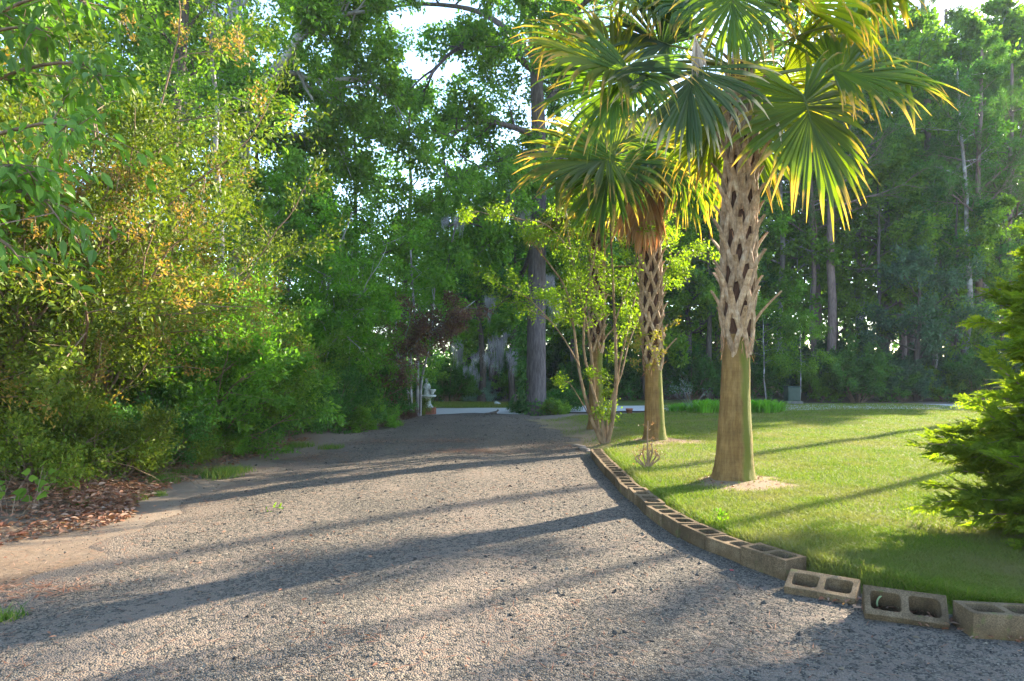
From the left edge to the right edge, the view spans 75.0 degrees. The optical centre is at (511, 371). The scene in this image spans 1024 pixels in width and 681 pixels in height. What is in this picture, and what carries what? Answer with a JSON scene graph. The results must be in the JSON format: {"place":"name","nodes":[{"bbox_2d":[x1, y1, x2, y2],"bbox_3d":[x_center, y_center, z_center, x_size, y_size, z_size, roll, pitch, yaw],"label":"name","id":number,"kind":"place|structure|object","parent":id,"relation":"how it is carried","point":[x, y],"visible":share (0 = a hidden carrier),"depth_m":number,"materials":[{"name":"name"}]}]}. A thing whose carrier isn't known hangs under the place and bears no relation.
{"place":"outdoors","nodes":[
{"label":"outdoors","id":0,"kind":"place"},
{"bbox_2d":[431,400,588,407],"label":"verge grass","id":1,"kind":"structure","parent":0,"point":[476,404],"depth_m":26.60,"materials":[{"name":"plant"}]},
{"bbox_2d":[0,388,1022,588],"bbox_3d":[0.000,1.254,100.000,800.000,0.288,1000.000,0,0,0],"label":"ground","id":2,"kind":"structure","parent":0,"point":[10,572],"depth_m":6.34,"materials":[{"name":"soil"}]},
{"bbox_2d":[0,461,55,517],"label":"maple seedling","id":3,"kind":"object","parent":2,"relation":"on","point":[20,493],"visible":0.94,"depth_m":5.96,"materials":[{"name":"green plant"}]},
{"bbox_2d":[0,310,95,453],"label":"shrub","id":4,"kind":"object","parent":2,"relation":"on","point":[60,369],"visible":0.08,"depth_m":7.57,"materials":[{"name":"green plant"}]},
{"bbox_2d":[0,378,155,495],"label":"shrub","id":5,"kind":"object","parent":2,"relation":"on","point":[13,458],"visible":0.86,"depth_m":7.00,"materials":[{"name":"green plant"}]},
{"bbox_2d":[0,0,174,293],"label":"dogwood tree","id":6,"kind":"object","parent":2,"relation":"on","point":[44,42],"visible":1,"depth_m":4.25,"materials":[{"name":"green plant"}]},
{"bbox_2d":[8,1,170,241],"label":"leafy tree","id":7,"kind":"object","parent":2,"relation":"on","point":[129,49],"visible":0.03,"depth_m":15.18,"materials":[{"name":"green plant"}]},
{"bbox_2d":[1,0,184,269],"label":"leafy tree","id":8,"kind":"object","parent":2,"relation":"on","point":[117,91],"visible":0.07,"depth_m":11.21,"materials":[{"name":"green plant"}]},
{"bbox_2d":[0,449,197,495],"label":"dry stems","id":9,"kind":"object","parent":2,"relation":"on","point":[15,479],"visible":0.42,"depth_m":7.31,"materials":[{"name":"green plant"}]},
{"bbox_2d":[10,387,210,482],"bbox_3d":[-4.676,0.770,7.892,1.706,1.236,2.135,0,0,40],"label":"shrub","id":10,"kind":"object","parent":2,"relation":"on","point":[156,454],"visible":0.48,"depth_m":7.68,"materials":[{"name":"green plant"}]},
{"bbox_2d":[0,0,228,287],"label":"leafy tree","id":11,"kind":"object","parent":2,"relation":"on","point":[161,7],"visible":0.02,"depth_m":16.00,"materials":[{"name":"green plant"}]},
{"bbox_2d":[0,1,244,422],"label":"privet","id":12,"kind":"object","parent":2,"relation":"on","point":[92,200],"visible":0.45,"depth_m":7.22,"materials":[{"name":"green plant"}]},
{"bbox_2d":[77,380,220,475],"bbox_3d":[-4.805,0.811,8.508,1.833,1.450,1.929,0,0,-39],"label":"shrub","id":13,"kind":"object","parent":2,"relation":"on","point":[191,425],"visible":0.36,"depth_m":8.35,"materials":[{"name":"green plant"}]},
{"bbox_2d":[0,436,311,546],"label":"leaf litter","id":14,"kind":"object","parent":2,"relation":"on","point":[117,511],"visible":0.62,"depth_m":6.38,"materials":[{"name":"brown plant"}]},
{"bbox_2d":[0,0,351,455],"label":"privet","id":15,"kind":"object","parent":2,"relation":"on","point":[198,305],"visible":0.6,"depth_m":7.53,"materials":[{"name":"green plant"}]},
{"bbox_2d":[118,402,243,471],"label":"shrub","id":16,"kind":"object","parent":2,"relation":"on","point":[212,452],"visible":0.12,"depth_m":8.91,"materials":[{"name":"green plant"}]},
{"bbox_2d":[81,0,297,290],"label":"young oak","id":17,"kind":"object","parent":2,"relation":"on","point":[181,83],"visible":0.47,"depth_m":11.19,"materials":[{"name":"green plant"}]},
{"bbox_2d":[138,369,288,454],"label":"shrub","id":18,"kind":"object","parent":2,"relation":"on","point":[273,429],"visible":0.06,"depth_m":10.58,"materials":[{"name":"green plant"}]},
{"bbox_2d":[186,464,245,480],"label":"grass tuft","id":19,"kind":"object","parent":2,"relation":"on","point":[217,472],"visible":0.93,"depth_m":8.50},
{"bbox_2d":[85,218,349,460],"bbox_3d":[-5.089,-0.349,10.063,5.080,3.810,4.266,0,0,29],"label":"shrub","id":20,"kind":"object","parent":2,"relation":"on","point":[270,365],"visible":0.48,"depth_m":9.49,"materials":[{"name":"green plant"}]},
{"bbox_2d":[107,0,336,319],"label":"slender tree","id":21,"kind":"object","parent":2,"relation":"on","point":[213,73],"visible":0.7,"depth_m":12.57,"materials":[{"name":"green plant"}]},
{"bbox_2d":[211,421,250,456],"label":"shrub","id":22,"kind":"object","parent":2,"relation":"on","point":[240,448],"visible":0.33,"depth_m":10.15,"materials":[{"name":"green plant"}]},
{"bbox_2d":[145,273,341,434],"bbox_3d":[-4.797,-0.181,11.606,3.878,3.464,4.618,0,0,0],"label":"shrub","id":23,"kind":"object","parent":2,"relation":"on","point":[306,375],"visible":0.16,"depth_m":10.38,"materials":[{"name":"green plant"}]},
{"bbox_2d":[160,263,355,414],"bbox_3d":[-5.464,-0.663,14.748,3.962,3.802,5.462,0,0,-10],"label":"shrub","id":24,"kind":"object","parent":2,"relation":"on","point":[326,348],"visible":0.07,"depth_m":14.01,"materials":[{"name":"green plant"}]},
{"bbox_2d":[98,0,445,285],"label":"oak tree","id":25,"kind":"object","parent":2,"relation":"on","point":[355,28],"visible":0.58,"depth_m":16.49,"materials":[{"name":"green plant"}]},
{"bbox_2d":[181,9,377,297],"bbox_3d":[-7.453,-4.316,19.609,6.711,11.248,5.888,0,0,-44],"label":"leafy tree","id":26,"kind":"object","parent":2,"relation":"on","point":[257,200],"visible":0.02,"depth_m":19.64,"materials":[{"name":"green plant"}]},
{"bbox_2d":[265,384,342,437],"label":"shrub","id":27,"kind":"object","parent":2,"relation":"on","point":[316,427],"visible":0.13,"depth_m":13.00,"materials":[{"name":"green plant"}]},
{"bbox_2d":[200,168,434,396],"bbox_3d":[-4.315,-1.891,15.729,5.110,6.098,4.782,0,0,-18],"label":"sapling clump","id":28,"kind":"object","parent":2,"relation":"on","point":[350,298],"visible":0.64,"depth_m":14.73,"materials":[{"name":"green plant"}]},
{"bbox_2d":[302,346,361,398],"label":"shrub","id":29,"kind":"object","parent":2,"relation":"on","point":[354,368],"visible":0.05,"depth_m":15.25,"materials":[{"name":"green plant"}]},
{"bbox_2d":[250,16,420,321],"bbox_3d":[-5.500,-4.599,19.955,7.064,11.840,6.198,0,0,38],"label":"leafy tree","id":30,"kind":"object","parent":2,"relation":"on","point":[386,199],"visible":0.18,"depth_m":19.69,"materials":[{"name":"green plant"}]},
{"bbox_2d":[291,367,387,433],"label":"shrub","id":31,"kind":"object","parent":2,"relation":"on","point":[356,399],"visible":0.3,"depth_m":14.81,"materials":[{"name":"green plant"}]},
{"bbox_2d":[262,86,445,341],"bbox_3d":[-5.473,-3.947,22.085,5.566,10.840,5.398,0,0,-33],"label":"leafy tree","id":32,"kind":"object","parent":2,"relation":"on","point":[424,208],"visible":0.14,"depth_m":22.01,"materials":[{"name":"green plant"}]},
{"bbox_2d":[324,389,386,432],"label":"shrub","id":33,"kind":"object","parent":2,"relation":"on","point":[355,421],"visible":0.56,"depth_m":14.84,"materials":[{"name":"green plant"}]},
{"bbox_2d":[300,281,453,412],"bbox_3d":[-4.306,-0.569,17.507,5.462,3.802,3.962,0,0,20],"label":"shrub","id":34,"kind":"object","parent":2,"relation":"on","point":[374,345],"visible":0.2,"depth_m":17.15,"materials":[{"name":"green plant"}]},
{"bbox_2d":[364,366,418,420],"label":"shrub","id":35,"kind":"object","parent":2,"relation":"on","point":[403,405],"visible":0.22,"depth_m":18.08,"materials":[{"name":"green plant"}]},
{"bbox_2d":[347,240,457,390],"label":"drooping tree","id":36,"kind":"object","parent":2,"relation":"on","point":[433,361],"visible":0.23,"depth_m":22.43,"materials":[{"name":"green plant"}]},
{"bbox_2d":[323,71,500,368],"bbox_3d":[-4.149,-5.527,27.270,8.477,14.208,7.438,0,0,0],"label":"leafy tree","id":37,"kind":"object","parent":2,"relation":"on","point":[387,160],"visible":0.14,"depth_m":27.07,"materials":[{"name":"green plant"}]},
{"bbox_2d":[380,250,469,415],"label":"twin trunk tree","id":38,"kind":"object","parent":2,"relation":"on","point":[424,304],"visible":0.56,"depth_m":19.57,"materials":[{"name":"green plant"}]},
{"bbox_2d":[369,290,496,409],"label":"purple tree","id":39,"kind":"object","parent":2,"relation":"on","point":[450,326],"visible":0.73,"depth_m":18.29,"materials":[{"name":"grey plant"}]},
{"bbox_2d":[419,351,482,401],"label":"shrub","id":40,"kind":"object","parent":2,"relation":"on","point":[455,385],"visible":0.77,"depth_m":28.85,"materials":[{"name":"green plant"}]},
{"bbox_2d":[416,169,517,399],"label":"leafy tree","id":41,"kind":"object","parent":2,"relation":"on","point":[473,341],"visible":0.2,"depth_m":29.51,"materials":[{"name":"plant"}]},
{"bbox_2d":[429,205,506,401],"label":"dark tree","id":42,"kind":"object","parent":2,"relation":"on","point":[481,397],"visible":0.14,"depth_m":30.32,"materials":[{"name":"green plant"}]},
{"bbox_2d":[0,431,1023,680],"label":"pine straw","id":43,"kind":"object","parent":2,"relation":"on","point":[54,589],"visible":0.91,"depth_m":4.04,"materials":[{"name":"brown plant"}]},
{"bbox_2d":[491,368,557,398],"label":"shrub","id":44,"kind":"object","parent":2,"relation":"on","point":[503,381],"visible":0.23,"depth_m":30.57,"materials":[{"name":"green plant"}]},
{"bbox_2d":[475,183,577,356],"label":"woodland tree","id":45,"kind":"object","parent":2,"relation":"on","point":[558,281],"visible":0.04,"depth_m":32.00,"materials":[{"name":"plant"}]},
{"bbox_2d":[492,222,563,401],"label":"dark tree","id":46,"kind":"object","parent":2,"relation":"on","point":[511,384],"visible":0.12,"depth_m":29.92,"materials":[{"name":"green plant"}]},
{"bbox_2d":[369,0,690,414],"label":"oak tree","id":47,"kind":"object","parent":2,"relation":"on","point":[472,37],"visible":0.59,"depth_m":20.14,"materials":[{"name":"green plant"}]},
{"bbox_2d":[507,299,552,415],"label":"ivy","id":48,"kind":"object","parent":47,"relation":"attached to","point":[522,365],"visible":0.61,"depth_m":21.05,"materials":[{"name":"green plant"}]},
{"bbox_2d":[492,330,584,391],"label":"shrub","id":49,"kind":"object","parent":2,"relation":"on","point":[549,358],"visible":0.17,"depth_m":32.44,"materials":[{"name":"green plant"}]},
{"bbox_2d":[546,384,588,412],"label":"shrub","id":50,"kind":"object","parent":2,"relation":"on","point":[572,398],"visible":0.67,"depth_m":21.70,"materials":[{"name":"green plant"}]},
{"bbox_2d":[517,131,637,390],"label":"woodland tree","id":51,"kind":"object","parent":2,"relation":"on","point":[569,329],"visible":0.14,"depth_m":29.67,"materials":[{"name":"plant"}]},
{"bbox_2d":[556,345,638,399],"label":"shrub","id":52,"kind":"object","parent":2,"relation":"on","point":[571,371],"visible":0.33,"depth_m":29.36,"materials":[{"name":"green plant"}]},
{"bbox_2d":[547,136,678,398],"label":"woodland tree","id":53,"kind":"object","parent":2,"relation":"on","point":[617,332],"visible":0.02,"depth_m":30.71,"materials":[{"name":"green plant"}]},
{"bbox_2d":[603,343,669,400],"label":"shrub","id":54,"kind":"object","parent":2,"relation":"on","point":[632,373],"visible":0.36,"depth_m":29.58,"materials":[{"name":"green plant"}]},
{"bbox_2d":[589,202,719,399],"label":"woodland tree","id":55,"kind":"object","parent":2,"relation":"on","point":[669,337],"visible":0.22,"depth_m":28.44,"materials":[{"name":"green plant"}]},
{"bbox_2d":[646,505,680,525],"bbox_3d":[1.363,1.331,6.004,0.193,0.191,0.394,-1,0,-7],"label":"concrete block","id":56,"kind":"object","parent":2,"relation":"on","point":[654,513],"depth_m":5.99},
{"bbox_2d":[661,514,698,537],"bbox_3d":[1.414,1.325,5.614,0.193,0.191,0.391,1,-1,-6],"label":"concrete block","id":57,"kind":"object","parent":2,"relation":"on","point":[671,523],"depth_m":5.59,"materials":[{"name":"concrete"}]},
{"bbox_2d":[662,340,721,399],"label":"shrub","id":58,"kind":"object","parent":2,"relation":"on","point":[699,370],"visible":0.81,"depth_m":28.98,"materials":[{"name":"green plant"}]},
{"bbox_2d":[668,208,720,400],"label":"dark tree","id":59,"kind":"object","parent":2,"relation":"on","point":[709,339],"visible":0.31,"depth_m":28.98,"materials":[{"name":"green plant"}]},
{"bbox_2d":[611,137,787,399],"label":"woodland tree","id":60,"kind":"object","parent":2,"relation":"on","point":[704,290],"visible":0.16,"depth_m":29.00,"materials":[{"name":"plant"}]},
{"bbox_2d":[436,404,962,413],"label":"gravel lane","id":61,"kind":"structure","parent":2,"relation":"on","point":[482,410],"depth_m":23.15,"materials":[{"name":"gravel"}]},
{"bbox_2d":[680,523,726,549],"bbox_3d":[1.497,1.325,5.223,0.192,0.194,0.390,0,-1,-12],"label":"concrete block","id":62,"kind":"object","parent":2,"relation":"on","point":[696,534],"depth_m":5.21,"materials":[{"name":"concrete"}]},
{"bbox_2d":[705,535,752,563],"bbox_3d":[1.604,1.325,4.841,0.193,0.191,0.394,0,-1,-20],"label":"concrete block","id":63,"kind":"object","parent":2,"relation":"on","point":[727,546],"depth_m":4.84,"materials":[{"name":"concrete"}]},
{"bbox_2d":[662,80,798,397],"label":"woodland tree","id":64,"kind":"object","parent":2,"relation":"on","point":[772,278],"visible":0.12,"depth_m":31.09,"materials":[{"name":"green plant"}]},
{"bbox_2d":[675,176,825,399],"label":"woodland tree","id":65,"kind":"object","parent":2,"relation":"on","point":[779,226],"visible":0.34,"depth_m":29.58,"materials":[{"name":"green plant"}]},
{"bbox_2d":[712,353,788,399],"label":"shrub","id":66,"kind":"object","parent":2,"relation":"on","point":[756,378],"visible":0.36,"depth_m":28.08,"materials":[{"name":"green plant"}]},
{"bbox_2d":[719,290,806,399],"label":"tree","id":67,"kind":"object","parent":2,"relation":"on","point":[761,303],"visible":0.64,"depth_m":27.40,"materials":[{"name":"green plant"}]},
{"bbox_2d":[695,170,835,349],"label":"woodland tree","id":68,"kind":"object","parent":2,"relation":"on","point":[774,294],"visible":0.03,"depth_m":37.41,"materials":[{"name":"plant"}]},
{"bbox_2d":[740,542,805,580],"bbox_3d":[1.744,1.294,4.468,0.193,0.191,0.391,-2,1,-26],"label":"concrete block","id":69,"kind":"object","parent":2,"relation":"on","point":[776,562],"depth_m":4.42,"materials":[{"name":"concrete"}]},
{"bbox_2d":[697,82,875,396],"bbox_3d":[12.985,-6.537,33.359,8.008,15.894,7.466,0,0,3],"label":"woodland tree","id":70,"kind":"object","parent":2,"relation":"on","point":[821,246],"visible":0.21,"depth_m":31.29,"materials":[{"name":"green plant"}]},
{"bbox_2d":[762,313,838,400],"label":"tree","id":71,"kind":"object","parent":2,"relation":"on","point":[816,335],"visible":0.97,"depth_m":26.83,"materials":[{"name":"green plant"}]},
{"bbox_2d":[790,363,846,401],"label":"shrub","id":72,"kind":"object","parent":2,"relation":"on","point":[813,385],"visible":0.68,"depth_m":28.46,"materials":[{"name":"green plant"}]},
{"bbox_2d":[768,332,872,397],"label":"shrub","id":73,"kind":"object","parent":2,"relation":"on","point":[820,345],"visible":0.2,"depth_m":32.00,"materials":[{"name":"green plant"}]},
{"bbox_2d":[784,568,860,603],"bbox_3d":[1.865,1.346,4.003,0.390,0.194,0.192,0,21,36],"label":"concrete block","id":74,"kind":"object","parent":2,"relation":"on","point":[823,584],"depth_m":3.98,"materials":[{"name":"concrete"}]},
{"bbox_2d":[760,136,886,397],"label":"pine tree","id":75,"kind":"object","parent":2,"relation":"on","point":[812,210],"visible":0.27,"depth_m":31.47,"materials":[{"name":"green plant"}]},
{"bbox_2d":[721,0,933,340],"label":"woodland tree","id":76,"kind":"object","parent":2,"relation":"on","point":[892,48],"visible":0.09,"depth_m":35.61,"materials":[{"name":"green plant"}]},
{"bbox_2d":[758,94,905,340],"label":"pine tree","id":77,"kind":"object","parent":2,"relation":"on","point":[818,291],"visible":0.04,"depth_m":36.80,"materials":[{"name":"green plant"}]},
{"bbox_2d":[758,23,948,399],"bbox_3d":[14.392,-7.459,30.419,6.082,17.771,8.773,0,0,-34],"label":"pine tree","id":78,"kind":"object","parent":2,"relation":"on","point":[832,315],"visible":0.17,"depth_m":29.87,"materials":[{"name":"green plant"}]},
{"bbox_2d":[809,330,922,402],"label":"shrub","id":79,"kind":"object","parent":2,"relation":"on","point":[869,375],"visible":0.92,"depth_m":27.18,"materials":[{"name":"green plant"}]},
{"bbox_2d":[771,0,968,340],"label":"woodland tree","id":80,"kind":"object","parent":2,"relation":"on","point":[861,261],"visible":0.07,"depth_m":37.39,"materials":[{"name":"green plant"}]},
{"bbox_2d":[802,152,949,397],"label":"woodland tree","id":81,"kind":"object","parent":2,"relation":"on","point":[881,176],"visible":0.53,"depth_m":31.00,"materials":[{"name":"plant"}]},
{"bbox_2d":[803,68,948,321],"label":"woodland tree","id":82,"kind":"object","parent":2,"relation":"on","point":[868,272],"visible":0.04,"depth_m":42.74,"materials":[{"name":"green plant"}]},
{"bbox_2d":[776,3,1023,350],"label":"woodland tree","id":83,"kind":"object","parent":2,"relation":"on","point":[925,45],"visible":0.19,"depth_m":35.35,"materials":[{"name":"plant"}]},
{"bbox_2d":[837,93,972,359],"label":"pine tree","id":84,"kind":"object","parent":2,"relation":"on","point":[903,341],"visible":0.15,"depth_m":37.82,"materials":[{"name":"green plant"}]},
{"bbox_2d":[861,584,949,629],"bbox_3d":[2.121,1.317,3.609,0.394,0.191,0.194,1,35,24],"label":"concrete block","id":85,"kind":"object","parent":2,"relation":"on","point":[904,602],"depth_m":3.58,"materials":[{"name":"concrete"}]},
{"bbox_2d":[852,241,996,400],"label":"magnolia","id":86,"kind":"object","parent":2,"relation":"on","point":[914,263],"visible":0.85,"depth_m":28.06,"materials":[{"name":"green plant"}]},
{"bbox_2d":[861,0,1021,350],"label":"woodland tree","id":87,"kind":"object","parent":2,"relation":"on","point":[951,13],"visible":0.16,"depth_m":38.20,"materials":[{"name":"plant"}]},
{"bbox_2d":[875,169,1008,393],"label":"woodland tree","id":88,"kind":"object","parent":2,"relation":"on","point":[888,243],"visible":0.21,"depth_m":32.81,"materials":[{"name":"green plant"}]},
{"bbox_2d":[872,9,1023,346],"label":"woodland tree","id":89,"kind":"object","parent":2,"relation":"on","point":[974,25],"visible":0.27,"depth_m":37.46,"materials":[{"name":"green plant"}]},
{"bbox_2d":[877,56,1019,398],"bbox_3d":[20.391,-6.487,30.021,5.852,15.828,5.385,0,0,-23],"label":"grey tree","id":90,"kind":"object","parent":2,"relation":"on","point":[951,68],"visible":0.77,"depth_m":29.96,"materials":[{"name":"green plant"}]},
{"bbox_2d":[918,365,978,401],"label":"shrub","id":91,"kind":"object","parent":2,"relation":"on","point":[936,391],"visible":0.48,"depth_m":28.12,"materials":[{"name":"green plant"}]},
{"bbox_2d":[901,175,1020,365],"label":"woodland tree","id":92,"kind":"object","parent":2,"relation":"on","point":[957,242],"visible":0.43,"depth_m":30.03,"materials":[{"name":"green plant"}]},
{"bbox_2d":[903,29,1023,398],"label":"pine tree","id":93,"kind":"object","parent":2,"relation":"on","point":[989,42],"visible":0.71,"depth_m":30.28,"materials":[{"name":"green plant"}]},
{"bbox_2d":[915,141,1023,346],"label":"woodland tree","id":94,"kind":"object","parent":2,"relation":"on","point":[1018,240],"visible":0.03,"depth_m":38.25,"materials":[{"name":"green plant"}]},
{"bbox_2d":[918,0,1023,344],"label":"woodland tree","id":95,"kind":"object","parent":2,"relation":"on","point":[997,8],"visible":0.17,"depth_m":44.16,"materials":[{"name":"green plant"}]},
{"bbox_2d":[927,345,1019,402],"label":"shrub","id":96,"kind":"object","parent":2,"relation":"on","point":[968,370],"visible":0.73,"depth_m":27.66,"materials":[{"name":"green plant"}]},
{"bbox_2d":[925,192,1023,363],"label":"woodland tree","id":97,"kind":"object","parent":2,"relation":"on","point":[1005,202],"visible":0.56,"depth_m":29.13,"materials":[{"name":"green plant"}]},
{"bbox_2d":[927,50,1023,324],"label":"pine tree","id":98,"kind":"object","parent":2,"relation":"on","point":[1003,84],"visible":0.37,"depth_m":33.68,"materials":[{"name":"green plant"}]},
{"bbox_2d":[952,600,1023,640],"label":"concrete block","id":99,"kind":"object","parent":2,"relation":"on","point":[996,620],"depth_m":3.32,"materials":[{"name":"concrete"}]},
{"bbox_2d":[0,413,1023,680],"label":"driveway","id":100,"kind":"structure","parent":0,"point":[148,619],"depth_m":3.87,"materials":[{"name":"gravel"}]},
{"bbox_2d":[0,0,1023,370],"label":"sky","id":101,"kind":"structure","parent":0,"point":[435,14],"materials":[{"name":"white"}]},
{"bbox_2d":[527,402,1023,613],"bbox_3d":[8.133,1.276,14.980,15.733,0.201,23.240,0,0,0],"label":"lawn","id":102,"kind":"structure","parent":0,"point":[587,433],"depth_m":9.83,"materials":[{"name":"plant"}]},
{"bbox_2d":[456,164,719,443],"bbox_3d":[1.673,-1.408,12.337,5.550,5.393,3.684,0,0,-13],"label":"crape myrtle","id":103,"kind":"object","parent":102,"relation":"on","point":[604,436],"visible":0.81,"depth_m":11.87,"materials":[{"name":"green plant"}]},
{"bbox_2d":[524,188,676,429],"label":"cabbage palm","id":104,"kind":"object","parent":102,"relation":"on","point":[598,337],"visible":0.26,"depth_m":14.47,"materials":[{"name":"plant"}]},
{"bbox_2d":[512,112,721,440],"bbox_3d":[2.189,-1.841,11.819,4.422,6.316,3.122,0,0,0],"label":"cabbage palm","id":105,"kind":"object","parent":102,"relation":"on","point":[648,194],"visible":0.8,"depth_m":11.23,"materials":[{"name":"plant"}]},
{"bbox_2d":[512,0,968,481],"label":"cabbage palm","id":106,"kind":"object","parent":102,"relation":"on","point":[748,118],"visible":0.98,"depth_m":7.27,"materials":[{"name":"plant"}]},
{"bbox_2d":[900,223,1023,551],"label":"conifer","id":107,"kind":"object","parent":102,"relation":"on","point":[994,447],"visible":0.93,"depth_m":4.95,"materials":[{"name":"green plant"}]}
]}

